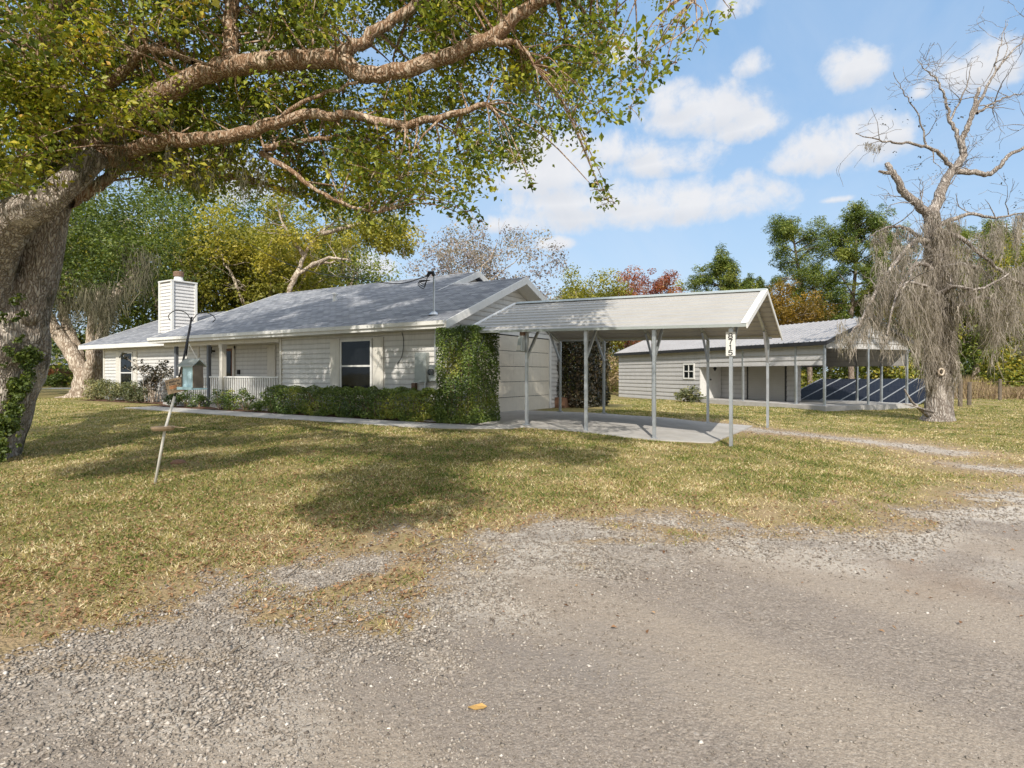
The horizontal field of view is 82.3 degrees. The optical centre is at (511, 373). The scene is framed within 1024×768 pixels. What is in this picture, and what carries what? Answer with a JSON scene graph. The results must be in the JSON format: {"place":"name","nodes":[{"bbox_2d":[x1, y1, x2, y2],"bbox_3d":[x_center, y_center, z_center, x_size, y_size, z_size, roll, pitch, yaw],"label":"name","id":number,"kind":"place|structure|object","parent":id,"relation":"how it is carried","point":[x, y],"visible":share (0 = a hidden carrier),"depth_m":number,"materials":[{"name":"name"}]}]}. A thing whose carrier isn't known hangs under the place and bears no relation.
{"place":"outdoors","nodes":[
{"label":"outdoors","id":0,"kind":"place"},
{"bbox_2d":[126,406,519,428],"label":"path","id":1,"kind":"structure","parent":0,"point":[338,419],"depth_m":15.06,"materials":[{"name":"concrete"}]},
{"bbox_2d":[0,511,1023,767],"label":"gravel road","id":2,"kind":"structure","parent":0,"point":[952,651],"depth_m":2.84,"materials":[{"name":"grey gravel"}]},
{"bbox_2d":[469,703,486,709],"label":"fallen leaf","id":3,"kind":"object","parent":2,"relation":"on","point":[479,706],"visible":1,"depth_m":2.65,"materials":[{"name":"yellow plant"}]},
{"bbox_2d":[0,422,1023,767],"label":"gravel stones","id":4,"kind":"object","parent":2,"relation":"on","point":[216,730],"visible":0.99,"depth_m":3.21,"materials":[{"name":"gravel"}]},
{"bbox_2d":[0,374,1023,733],"bbox_3d":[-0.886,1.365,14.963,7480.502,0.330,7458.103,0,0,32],"label":"ground","id":5,"kind":"structure","parent":0,"point":[10,642],"depth_m":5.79,"materials":[{"name":"green plant"}]},
{"bbox_2d":[48,369,57,376],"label":"bush","id":6,"kind":"object","parent":5,"relation":"on","point":[50,372],"visible":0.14,"depth_m":71.33,"materials":[{"name":"green plant"}]},
{"bbox_2d":[44,372,70,386],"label":"bush","id":7,"kind":"object","parent":5,"relation":"on","point":[53,380],"visible":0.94,"depth_m":65.35,"materials":[{"name":"green plant"}]},
{"bbox_2d":[50,349,73,384],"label":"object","id":8,"kind":"structure","parent":5,"relation":"on","point":[63,371],"depth_m":74.80,"materials":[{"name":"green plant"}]},
{"bbox_2d":[0,145,132,343],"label":"oak tree","id":9,"kind":"object","parent":5,"relation":"on","point":[79,331],"visible":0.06,"depth_m":40.73,"materials":[{"name":"green plant"}]},
{"bbox_2d":[0,172,189,397],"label":"leaning oak","id":10,"kind":"object","parent":5,"relation":"on","point":[102,299],"visible":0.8,"depth_m":30.63,"materials":[{"name":"green plant"}]},
{"bbox_2d":[51,197,174,380],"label":"oak tree","id":11,"kind":"object","parent":5,"relation":"on","point":[55,347],"visible":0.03,"depth_m":46.51,"materials":[{"name":"green plant"}]},
{"bbox_2d":[60,182,280,333],"bbox_3d":[-24.166,-6.452,40.473,16.887,16.584,14.369,0,0,32],"label":"oak tree","id":12,"kind":"object","parent":5,"relation":"on","point":[134,313],"visible":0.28,"depth_m":38.29,"materials":[{"name":"green plant"}]},
{"bbox_2d":[170,459,185,463],"bbox_3d":[-5.095,1.344,8.934,0.245,0.075,0.240,0,0,32],"label":"rock","id":13,"kind":"object","parent":5,"relation":"on","point":[178,461],"visible":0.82,"depth_m":8.87,"materials":[{"name":"brown stone"}]},
{"bbox_2d":[150,310,215,483],"bbox_3d":[-4.225,0.366,7.568,0.804,2.365,0.280,0,0,-12],"label":"shepherd hook","id":14,"kind":"object","parent":5,"relation":"on","point":[165,428],"visible":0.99,"depth_m":7.50,"materials":[{"name":"beige paint"}]},
{"bbox_2d":[165,377,183,394],"bbox_3d":[-4.303,0.153,7.465,0.245,0.229,0.018,0,0,0],"label":"garden sign","id":15,"kind":"object","parent":14,"relation":"attached to","point":[173,384],"visible":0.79,"depth_m":7.46,"materials":[{"name":"brown wood"}]},
{"bbox_2d":[177,344,206,389],"bbox_3d":[-4.073,-0.090,7.453,0.243,0.585,0.237,0,0,18],"label":"bird feeder","id":16,"kind":"object","parent":14,"relation":"hanging from","point":[191,374],"visible":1,"depth_m":7.40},
{"bbox_2d":[135,165,326,321],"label":"oak tree","id":17,"kind":"object","parent":5,"relation":"on","point":[254,208],"visible":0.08,"depth_m":43.26,"materials":[{"name":"green plant"}]},
{"bbox_2d":[229,645,241,653],"bbox_3d":[-1.484,1.482,3.151,0.021,0.032,0.075,0,0,32],"label":"stick","id":18,"kind":"object","parent":5,"relation":"on","point":[234,649],"visible":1,"depth_m":3.14,"materials":[{"name":"brown wood"}]},
{"bbox_2d":[165,191,362,313],"bbox_3d":[-17.081,-4.955,39.973,13.216,13.357,11.986,0,0,32],"label":"oak tree","id":19,"kind":"object","parent":5,"relation":"on","point":[261,285],"visible":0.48,"depth_m":37.59,"materials":[{"name":"green plant"}]},
{"bbox_2d":[87,399,478,424],"bbox_3d":[-9.835,1.161,20.378,23.047,0.065,2.100,0,0,33],"label":"mulch bed","id":20,"kind":"object","parent":5,"relation":"on","point":[202,407],"visible":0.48,"depth_m":19.54,"materials":[{"name":"brown soil"}]},
{"bbox_2d":[81,378,109,399],"bbox_3d":[-18.848,0.741,26.471,1.228,1.096,1.282,0,0,-10],"label":"bush","id":21,"kind":"object","parent":20,"relation":"on","point":[94,395],"visible":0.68,"depth_m":26.28,"materials":[{"name":"green plant"}]},
{"bbox_2d":[95,378,128,400],"bbox_3d":[-17.471,0.756,25.581,1.672,1.146,1.152,0,0,32],"label":"bush","id":22,"kind":"object","parent":20,"relation":"on","point":[103,384],"visible":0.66,"depth_m":25.44,"materials":[{"name":"green plant"}]},
{"bbox_2d":[108,380,137,399],"bbox_3d":[-16.479,0.738,25.062,1.612,1.046,1.192,0,0,32],"label":"bush","id":23,"kind":"object","parent":20,"relation":"on","point":[119,392],"visible":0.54,"depth_m":24.79,"materials":[{"name":"green plant"}]},
{"bbox_2d":[122,381,154,401],"bbox_3d":[-15.564,0.794,24.433,1.448,1.064,1.074,0,0,32],"label":"bush","id":24,"kind":"object","parent":20,"relation":"on","point":[139,396],"visible":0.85,"depth_m":24.31,"materials":[{"name":"green plant"}]},
{"bbox_2d":[119,351,173,402],"bbox_3d":[-14.689,0.059,23.869,2.250,2.394,2.302,0,0,-32],"label":"tall shrub","id":25,"kind":"object","parent":20,"relation":"on","point":[153,378],"visible":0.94,"depth_m":23.93,"materials":[{"name":"grey plant"}]},
{"bbox_2d":[160,393,180,406],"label":"shrub","id":26,"kind":"object","parent":20,"relation":"on","point":[168,397],"visible":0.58,"depth_m":20.99,"materials":[{"name":"green plant"}]},
{"bbox_2d":[173,390,196,406],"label":"shrub","id":27,"kind":"object","parent":20,"relation":"on","point":[183,397],"visible":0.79,"depth_m":20.72,"materials":[{"name":"green plant"}]},
{"bbox_2d":[189,390,209,406],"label":"shrub","id":28,"kind":"object","parent":20,"relation":"on","point":[199,400],"visible":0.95,"depth_m":20.28,"materials":[{"name":"green plant"}]},
{"bbox_2d":[206,388,228,408],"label":"shrub","id":29,"kind":"object","parent":20,"relation":"on","point":[218,401],"visible":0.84,"depth_m":19.56,"materials":[{"name":"green plant"}]},
{"bbox_2d":[220,390,238,410],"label":"shrub","id":30,"kind":"object","parent":20,"relation":"on","point":[229,402],"visible":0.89,"depth_m":19.04,"materials":[{"name":"green plant"}]},
{"bbox_2d":[233,387,257,409],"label":"shrub","id":31,"kind":"object","parent":20,"relation":"on","point":[246,399],"visible":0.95,"depth_m":18.77,"materials":[{"name":"green plant"}]},
{"bbox_2d":[249,393,266,411],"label":"shrub","id":32,"kind":"object","parent":20,"relation":"on","point":[257,405],"visible":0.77,"depth_m":18.34,"materials":[{"name":"green plant"}]},
{"bbox_2d":[260,385,281,410],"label":"shrub","id":33,"kind":"object","parent":20,"relation":"on","point":[266,406],"visible":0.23,"depth_m":18.06,"materials":[{"name":"green plant"}]},
{"bbox_2d":[263,384,450,421],"bbox_3d":[-4.444,0.792,16.115,6.596,0.957,0.881,0,0,32],"label":"clipped hedge","id":34,"kind":"object","parent":20,"relation":"on","point":[353,396],"visible":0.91,"depth_m":15.71,"materials":[{"name":"green plant"}]},
{"bbox_2d":[434,324,500,423],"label":"hedge column","id":35,"kind":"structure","parent":20,"relation":"on","point":[459,413],"depth_m":13.91,"materials":[{"name":"green plant"}]},
{"bbox_2d":[286,565,301,577],"bbox_3d":[-1.605,1.458,4.340,0.028,0.036,0.235,0,0,7],"label":"stick","id":36,"kind":"object","parent":5,"relation":"on","point":[293,571],"visible":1,"depth_m":4.30,"materials":[{"name":"brown wood"}]},
{"bbox_2d":[238,208,406,288],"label":"oak tree","id":37,"kind":"object","parent":5,"relation":"on","point":[355,265],"visible":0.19,"depth_m":46.65,"materials":[{"name":"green plant"}]},
{"bbox_2d":[78,271,570,415],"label":"ranch house","id":38,"kind":"structure","parent":5,"relation":"on","point":[380,335],"depth_m":18.99,"materials":[{"name":"paint"}]},
{"bbox_2d":[120,352,132,383],"bbox_3d":[-17.322,-0.065,26.280,1.160,1.790,0.084,0,0,32],"label":"window","id":39,"kind":"structure","parent":38,"relation":"in","point":[126,375],"depth_m":26.27,"materials":[{"name":"white paint"}]},
{"bbox_2d":[226,349,231,395],"bbox_3d":[-10.859,0.060,22.300,0.760,2.000,0.065,0,0,32],"label":"front door","id":40,"kind":"structure","parent":38,"relation":"in","point":[228,351],"depth_m":22.19,"materials":[{"name":"grey paint"}]},
{"bbox_2d":[234,235,429,283],"bbox_3d":[-12.523,-7.144,30.943,0.523,9.092,36.977,0,0,-35],"label":"power cable","id":41,"kind":"object","parent":38,"relation":"attached to","point":[343,276],"visible":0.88,"depth_m":21.16,"materials":[{"name":"black rubber"}]},
{"bbox_2d":[340,339,372,398],"bbox_3d":[-4.498,-0.130,16.841,1.340,1.720,0.084,0,0,32],"label":"window","id":42,"kind":"structure","parent":38,"relation":"in","point":[356,355],"depth_m":16.83,"materials":[{"name":"white paint"}]},
{"bbox_2d":[466,334,548,413],"bbox_3d":[-0.045,-0.010,18.193,0.081,2.420,5.000,0,0,32],"label":"garage door","id":43,"kind":"structure","parent":38,"relation":"in","point":[538,360],"depth_m":18.63,"materials":[{"name":"paint"}]},
{"bbox_2d":[250,184,424,292],"bbox_3d":[-11.034,-5.866,35.749,11.446,12.334,6.143,0,0,-4],"label":"oak tree","id":44,"kind":"object","parent":5,"relation":"on","point":[392,238],"visible":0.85,"depth_m":36.09,"materials":[{"name":"green plant"}]},
{"bbox_2d":[0,0,737,462],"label":"oak tree","id":45,"kind":"object","parent":5,"relation":"on","point":[154,122],"visible":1,"depth_m":8.41,"materials":[{"name":"green plant"}]},
{"bbox_2d":[418,538,452,546],"bbox_3d":[-0.644,1.433,4.992,0.350,0.033,0.014,0,0,-41],"label":"stick","id":46,"kind":"object","parent":5,"relation":"on","point":[434,541],"visible":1,"depth_m":4.97,"materials":[{"name":"brown wood"}]},
{"bbox_2d":[399,212,568,299],"bbox_3d":[-1.865,-3.216,29.717,9.820,9.540,8.977,0,0,32],"label":"crape myrtle","id":47,"kind":"object","parent":5,"relation":"on","point":[473,258],"visible":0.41,"depth_m":29.08,"materials":[{"name":"grey plant"}]},
{"bbox_2d":[48,326,1021,386],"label":"distant wood","id":48,"kind":"object","parent":5,"relation":"on","point":[59,363],"visible":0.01,"depth_m":66.42,"materials":[{"name":"green plant"}]},
{"bbox_2d":[557,341,610,407],"bbox_3d":[2.597,-0.067,21.480,1.426,2.720,2.321,0,0,32],"label":"tall hedge","id":49,"kind":"object","parent":5,"relation":"on","point":[595,383],"visible":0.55,"depth_m":20.83,"materials":[{"name":"green plant"}]},
{"bbox_2d":[549,262,632,352],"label":"sweetgum tree","id":50,"kind":"object","parent":5,"relation":"on","point":[575,292],"visible":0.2,"depth_m":47.19,"materials":[{"name":"green plant"}]},
{"bbox_2d":[569,352,618,393],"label":"grey bush","id":51,"kind":"object","parent":5,"relation":"on","point":[612,383],"visible":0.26,"depth_m":41.57,"materials":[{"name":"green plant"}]},
{"bbox_2d":[583,363,618,391],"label":"scrub bush","id":52,"kind":"object","parent":5,"relation":"on","point":[612,377],"visible":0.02,"depth_m":43.54,"materials":[{"name":"green plant"}]},
{"bbox_2d":[607,348,624,391],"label":"scrub bush","id":53,"kind":"object","parent":5,"relation":"on","point":[617,366],"visible":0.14,"depth_m":46.97,"materials":[{"name":"green plant"}]},
{"bbox_2d":[609,265,649,351],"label":"maple tree","id":54,"kind":"object","parent":5,"relation":"on","point":[637,291],"visible":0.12,"depth_m":49.40,"materials":[{"name":"red plant"}]},
{"bbox_2d":[635,268,685,341],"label":"maple tree","id":55,"kind":"object","parent":5,"relation":"on","point":[661,285],"visible":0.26,"depth_m":50.16,"materials":[{"name":"red plant"}]},
{"bbox_2d":[666,279,687,293],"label":"sapling","id":56,"kind":"object","parent":5,"relation":"on","point":[678,285],"depth_m":51.90,"materials":[{"name":"green plant"}]},
{"bbox_2d":[673,385,705,402],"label":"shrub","id":57,"kind":"object","parent":5,"relation":"on","point":[687,395],"visible":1,"depth_m":30.43,"materials":[{"name":"green plant"}]},
{"bbox_2d":[680,243,759,291],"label":"pine tree","id":58,"kind":"object","parent":5,"relation":"on","point":[720,266],"visible":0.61,"depth_m":49.08,"materials":[{"name":"green plant"}]},
{"bbox_2d":[742,273,771,297],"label":"pine tree","id":59,"kind":"object","parent":5,"relation":"on","point":[749,278],"visible":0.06,"depth_m":59.59,"materials":[{"name":"green plant"}]},
{"bbox_2d":[613,318,917,410],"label":"metal shed","id":60,"kind":"structure","parent":5,"relation":"on","point":[680,364],"depth_m":28.07,"materials":[{"name":"white metal"}]},
{"bbox_2d":[683,363,694,378],"bbox_3d":[9.527,-0.125,31.544,0.063,0.850,0.920,0,0,-22],"label":"window","id":61,"kind":"structure","parent":60,"relation":"in","point":[688,368],"depth_m":31.49,"materials":[{"name":"white paint"}]},
{"bbox_2d":[709,367,720,397],"bbox_3d":[10.769,0.295,31.054,0.810,1.990,0.098,0,0,-22],"label":"door","id":62,"kind":"structure","parent":60,"relation":"in","point":[714,372],"depth_m":31.06,"materials":[{"name":"paint"}]},
{"bbox_2d":[748,366,784,400],"bbox_3d":[12.325,0.357,28.398,0.035,1.866,2.290,0,0,-22],"label":"roller door","id":63,"kind":"structure","parent":60,"relation":"in","point":[777,374],"depth_m":28.41,"materials":[{"name":"paint"}]},
{"bbox_2d":[567,311,1023,390],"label":"scrub wood","id":64,"kind":"object","parent":5,"relation":"on","point":[1012,371],"visible":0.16,"depth_m":47.90,"materials":[{"name":"green plant"}]},
{"bbox_2d":[765,275,841,325],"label":"sweetgum tree","id":65,"kind":"object","parent":5,"relation":"on","point":[783,312],"visible":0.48,"depth_m":44.80,"materials":[{"name":"orange plant"}]},
{"bbox_2d":[746,213,866,384],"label":"pine tree","id":66,"kind":"object","parent":5,"relation":"on","point":[784,231],"visible":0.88,"depth_m":50.73,"materials":[{"name":"green plant"}]},
{"bbox_2d":[798,197,899,378],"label":"pine tree","id":67,"kind":"object","parent":5,"relation":"on","point":[841,254],"visible":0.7,"depth_m":49.13,"materials":[{"name":"green plant"}]},
{"bbox_2d":[805,287,894,378],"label":"oak tree","id":68,"kind":"object","parent":5,"relation":"on","point":[855,316],"visible":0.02,"depth_m":55.08,"materials":[{"name":"orange plant"}]},
{"bbox_2d":[801,378,925,403],"bbox_3d":[18.324,0.924,29.983,11.068,1.402,3.942,0,0,4],"label":"solar array","id":69,"kind":"object","parent":5,"relation":"on","point":[845,389],"visible":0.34,"depth_m":30.10,"materials":[{"name":"blue glass"}]},
{"bbox_2d":[869,221,922,377],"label":"pine tree","id":70,"kind":"object","parent":5,"relation":"on","point":[891,233],"visible":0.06,"depth_m":55.42,"materials":[{"name":"green plant"}]},
{"bbox_2d":[854,274,969,375],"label":"oak tree","id":71,"kind":"object","parent":5,"relation":"on","point":[859,315],"visible":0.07,"depth_m":50.70,"materials":[{"name":"orange plant"}]},
{"bbox_2d":[833,0,1023,421],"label":"bare tree","id":72,"kind":"object","parent":5,"relation":"on","point":[935,301],"visible":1,"depth_m":18.15,"materials":[{"name":"grey plant"}]},
{"bbox_2d":[895,217,1023,380],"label":"oak tree","id":73,"kind":"object","parent":5,"relation":"on","point":[975,372],"visible":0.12,"depth_m":49.27,"materials":[{"name":"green plant"}]},
{"bbox_2d":[944,222,977,363],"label":"pine tree","id":74,"kind":"object","parent":5,"relation":"on","point":[967,234],"visible":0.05,"depth_m":57.17,"materials":[{"name":"green plant"}]},
{"bbox_2d":[954,374,1023,398],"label":"dry weeds","id":75,"kind":"object","parent":5,"relation":"on","point":[1014,392],"visible":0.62,"depth_m":35.51,"materials":[{"name":"beige plant"}]},
{"bbox_2d":[958,227,1023,364],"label":"oak tree","id":76,"kind":"object","parent":5,"relation":"on","point":[1007,259],"visible":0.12,"depth_m":48.09,"materials":[{"name":"green plant"}]},
{"bbox_2d":[958,379,1023,406],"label":"fence","id":77,"kind":"object","parent":5,"relation":"on","point":[969,395],"visible":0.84,"depth_m":27.44,"materials":[{"name":"brown wood"}]},
{"bbox_2d":[974,215,1023,383],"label":"pine tree","id":78,"kind":"object","parent":5,"relation":"on","point":[987,223],"visible":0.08,"depth_m":56.31,"materials":[{"name":"green plant"}]},
{"bbox_2d":[0,0,1023,373],"label":"sky","id":79,"kind":"structure","parent":0,"point":[758,125],"materials":[{"name":"blue"}]},
{"bbox_2d":[421,410,752,442],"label":"driveway","id":80,"kind":"structure","parent":0,"point":[667,429],"depth_m":13.84,"materials":[{"name":"concrete"}]},
{"bbox_2d":[464,288,782,446],"bbox_3d":[2.786,-0.243,14.296,6.410,3.416,4.820,0,0,32],"label":"carport","id":81,"kind":"object","parent":80,"relation":"on","point":[656,319],"visible":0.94,"depth_m":13.27,"materials":[{"name":"metal"}]},
{"bbox_2d":[516,332,524,351],"bbox_3d":[0.198,-0.719,13.120,0.139,0.450,0.207,0,0,32],"label":"floodlight","id":82,"kind":"object","parent":81,"relation":"attached to","point":[520,346],"visible":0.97,"depth_m":13.08,"materials":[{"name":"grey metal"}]},
{"bbox_2d":[726,332,734,355],"bbox_3d":[4.052,-0.552,10.854,0.170,0.448,0.016,0,0,32],"label":"house number sign","id":83,"kind":"object","parent":81,"relation":"attached to","point":[730,343],"visible":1,"depth_m":10.85,"materials":[{"name":"white metal"}]}
]}

